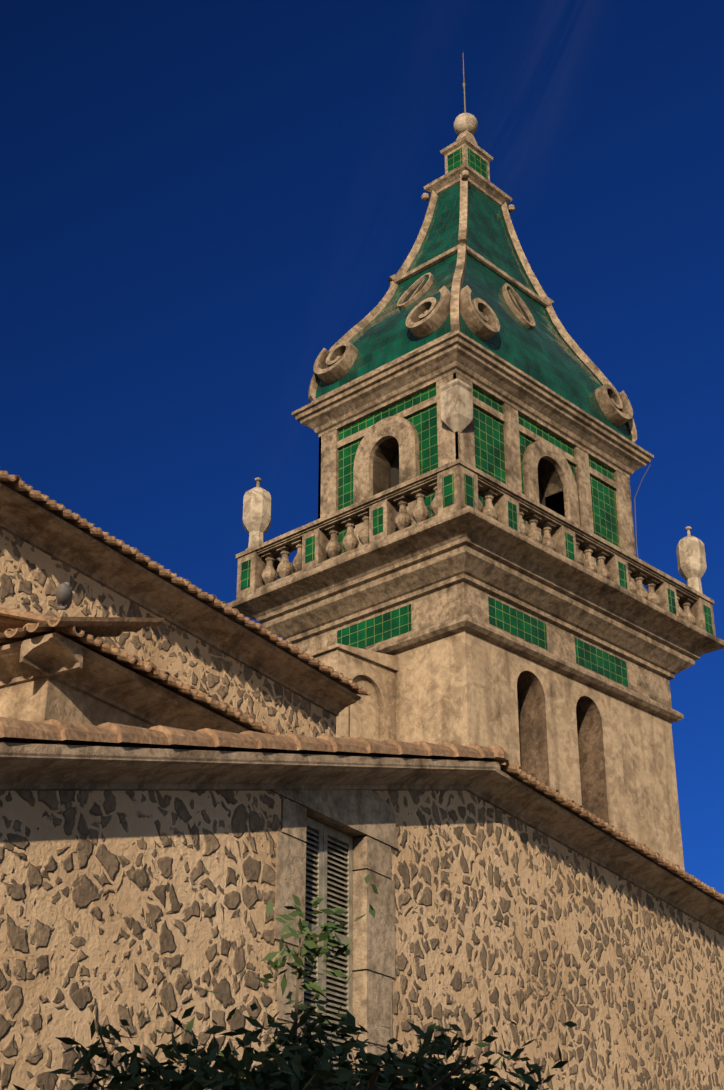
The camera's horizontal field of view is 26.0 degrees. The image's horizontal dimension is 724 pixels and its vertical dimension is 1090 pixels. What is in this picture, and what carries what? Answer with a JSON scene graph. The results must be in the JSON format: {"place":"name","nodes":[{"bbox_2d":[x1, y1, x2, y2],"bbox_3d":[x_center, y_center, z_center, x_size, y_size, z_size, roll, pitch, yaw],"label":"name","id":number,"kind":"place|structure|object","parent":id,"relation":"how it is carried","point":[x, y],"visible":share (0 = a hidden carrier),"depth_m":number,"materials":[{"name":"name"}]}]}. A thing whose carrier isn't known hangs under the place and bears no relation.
{"place":"outdoors","nodes":[
{"label":"outdoors","id":0,"kind":"place"},
{"bbox_2d":[56,582,72,609],"bbox_3d":[-2.454,0.426,12.926,0.134,0.354,0.288,2,-26,-4],"label":"pigeon","id":1,"kind":"object","parent":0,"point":[64,594],"visible":1,"depth_m":12.87,"materials":[{"name":"grey"}]},
{"bbox_2d":[0,0,723,893],"label":"sky","id":2,"kind":"structure","parent":0,"point":[200,199],"materials":[{"name":"blue"}]},
{"bbox_3d":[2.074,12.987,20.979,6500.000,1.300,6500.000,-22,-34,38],"label":"ground","id":3,"kind":"structure","parent":0,"visible":0},
{"bbox_2d":[0,677,153,728],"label":"wall","id":4,"kind":"structure","parent":3,"relation":"on","point":[41,700],"depth_m":13.26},
{"bbox_2d":[0,632,248,733],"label":"roof eave","id":5,"kind":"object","parent":4,"relation":"attached to","point":[70,663],"depth_m":13.47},
{"bbox_2d":[0,607,280,735],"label":"chapel eave tiles","id":6,"kind":"object","parent":5,"relation":"on","point":[86,632],"visible":0.27,"depth_m":13.42,"materials":[{"name":"brown tile"}]},
{"bbox_2d":[0,528,335,737],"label":"nave wall","id":7,"kind":"structure","parent":3,"relation":"on","point":[32,578],"depth_m":16.88,"materials":[{"name":"beige stone"}]},
{"bbox_2d":[0,483,360,716],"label":"roof eave","id":8,"kind":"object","parent":7,"relation":"attached to","point":[30,522],"depth_m":16.78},
{"bbox_2d":[0,471,371,695],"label":"roof tiles","id":9,"kind":"object","parent":8,"relation":"on","point":[16,483],"visible":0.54,"depth_m":16.65,"materials":[{"name":"brown tile"}]},
{"bbox_2d":[13,874,577,1089],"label":"shrub","id":10,"kind":"object","parent":3,"relation":"on","point":[304,1068],"depth_m":4.66,"materials":[{"name":"green plant"}]},
{"bbox_2d":[309,643,397,740],"bbox_3d":[-0.545,8.859,20.511,1.768,15.808,1.339,-22,-34,38],"label":"stair turret","id":11,"kind":"object","parent":3,"relation":"on","point":[372,716],"visible":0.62,"depth_m":23.20,"materials":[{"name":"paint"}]},
{"bbox_2d":[0,790,723,1089],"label":"aisle wall","id":12,"kind":"structure","parent":3,"relation":"on","point":[128,906],"depth_m":14.43,"materials":[{"name":"beige stone"}]},
{"bbox_2d":[271,790,397,1084],"bbox_3d":[-0.289,3.461,13.741,0.286,3.224,2.184,-14,-29,27],"label":"stone window frame","id":13,"kind":"object","parent":12,"relation":"attached to","point":[359,813],"visible":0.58,"depth_m":14.10,"materials":[{"name":"beige stone"}]},
{"bbox_2d":[303,831,343,1070],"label":"shutter slats","id":14,"kind":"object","parent":13,"relation":"in","point":[328,873],"depth_m":14.04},
{"bbox_2d":[302,817,352,1068],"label":"window shutters","id":15,"kind":"object","parent":13,"relation":"in","point":[323,835],"depth_m":13.97,"materials":[{"name":"grey wood"}]},
{"bbox_2d":[0,752,723,934],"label":"roof eave","id":16,"kind":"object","parent":12,"relation":"attached to","point":[511,796],"depth_m":14.41,"materials":[{"name":"beige stone"}]},
{"bbox_2d":[0,742,499,769],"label":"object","id":17,"kind":"object","parent":16,"relation":"on","point":[5,747],"visible":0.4,"depth_m":12.13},
{"bbox_2d":[0,717,723,904],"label":"roof tiles","id":18,"kind":"object","parent":16,"relation":"on","point":[62,732],"visible":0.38,"depth_m":13.24,"materials":[{"name":"brown tile"}]},
{"bbox_2d":[393,631,684,870],"bbox_3d":[2.074,9.749,22.552,3.588,15.990,5.512,-22,-34,38],"label":"tower shaft","id":19,"kind":"object","parent":3,"relation":"on","point":[608,759],"visible":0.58,"depth_m":24.13,"materials":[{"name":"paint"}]},
{"bbox_2d":[227,506,723,722],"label":"cornice","id":20,"kind":"structure","parent":19,"relation":"on","point":[447,575],"depth_m":24.49,"materials":[{"name":"stone"}]},
{"bbox_2d":[236,459,715,635],"bbox_3d":[2.074,0.950,26.826,4.836,0.845,7.072,-22,-34,38],"label":"balustrade","id":21,"kind":"object","parent":20,"relation":"on","point":[269,566],"visible":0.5,"depth_m":24.83,"materials":[{"name":"stone"}]},
{"bbox_2d":[243,477,706,595],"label":"urn finials","id":22,"kind":"object","parent":21,"relation":"on","point":[691,558],"visible":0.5,"depth_m":26.58,"materials":[{"name":"stone"}]},
{"bbox_2d":[241,474,712,633],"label":"green tile panels","id":23,"kind":"object","parent":21,"relation":"attached to","point":[448,488],"visible":0.38,"depth_m":24.83,"materials":[{"name":"green tile"}]},
{"bbox_2d":[318,373,635,585],"bbox_3d":[2.074,-0.167,27.368,3.185,3.328,5.031,-22,-34,38],"label":"belfry","id":24,"kind":"object","parent":20,"relation":"on","point":[453,446],"depth_m":26.35,"materials":[{"name":"beige stone"}]},
{"bbox_2d":[440,369,472,432],"bbox_3d":[1.523,-2.329,25.277,0.375,1.230,0.375,-22,-34,38],"label":"urn finial","id":25,"kind":"object","parent":24,"relation":"attached to","point":[456,399],"visible":0.83,"depth_m":25.09,"materials":[{"name":"stone"}]},
{"bbox_2d":[391,454,543,538],"bbox_3d":[2.074,-0.138,27.354,2.080,3.263,3.926,-22,-34,38],"label":"belfry interior","id":26,"kind":"object","parent":24,"relation":"in","point":[395,474],"depth_m":26.50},
{"bbox_2d":[308,130,636,441],"bbox_3d":[2.074,-5.172,29.799,3.464,6.708,5.304,-22,-34,38],"label":"roof stone","id":27,"kind":"object","parent":24,"relation":"on","point":[464,174],"visible":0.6,"depth_m":29.58,"materials":[{"name":"beige stone"}]},
{"bbox_2d":[453,113,477,135],"bbox_3d":[2.074,-8.387,31.361,0.494,0.494,0.494,-22,-34,38],"label":"ball finial","id":28,"kind":"object","parent":27,"relation":"on","point":[463,122],"visible":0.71,"depth_m":31.18,"materials":[{"name":"beige stone"}]},
{"bbox_2d":[462,53,465,112],"bbox_3d":[2.074,-9.364,31.835,0.068,1.729,0.078,-22,-34,38],"label":"lightning rod","id":29,"kind":"object","parent":28,"relation":"on","point":[464,86],"visible":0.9,"depth_m":31.77,"materials":[{"name":"grey metal"}]},
{"bbox_2d":[448,148,487,179],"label":"green tiles","id":30,"kind":"object","parent":27,"relation":"attached to","point":[477,163],"visible":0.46,"depth_m":30.66,"materials":[{"name":"green tile"}]},
{"bbox_2d":[316,182,630,440],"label":"roof tiles","id":31,"kind":"object","parent":27,"relation":"on","point":[542,352],"visible":0.23,"depth_m":28.28,"materials":[{"name":"green tile"}]},
{"bbox_2d":[397,272,534,328],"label":"oval window frames","id":32,"kind":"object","parent":31,"relation":"on","point":[519,315],"visible":0.38,"depth_m":28.34,"materials":[{"name":"beige stone"}]},
{"bbox_2d":[402,281,529,321],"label":"roof lucarne holes","id":33,"kind":"object","parent":32,"relation":"in","point":[407,298],"visible":0.1,"depth_m":28.52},
{"bbox_2d":[292,330,653,478],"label":"cornice","id":34,"kind":"structure","parent":24,"relation":"on","point":[486,371],"depth_m":26.60,"materials":[{"name":"beige stone"}]},
{"bbox_2d":[313,285,632,425],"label":"scroll ornaments","id":35,"kind":"object","parent":34,"relation":"on","point":[480,318],"visible":0.42,"depth_m":26.52},
{"bbox_2d":[634,464,650,556],"bbox_3d":[5.116,0.060,28.123,0.402,3.449,0.025,2,-26,-5],"label":"tower cable","id":36,"kind":"object","parent":24,"relation":"attached to","point":[635,509],"visible":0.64,"depth_m":28.43,"materials":[{"name":"grey plastic"}]},
{"bbox_2d":[337,597,627,686],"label":"green tile panels","id":37,"kind":"object","parent":20,"relation":"on","point":[397,622],"visible":0.35,"depth_m":24.40,"materials":[{"name":"green tile"}]},
{"bbox_2d":[517,696,521,766],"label":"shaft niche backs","id":38,"kind":"object","parent":19,"relation":"attached to","point":[519,733],"visible":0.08,"depth_m":24.18,"materials":[{"name":"stone"}]}
]}

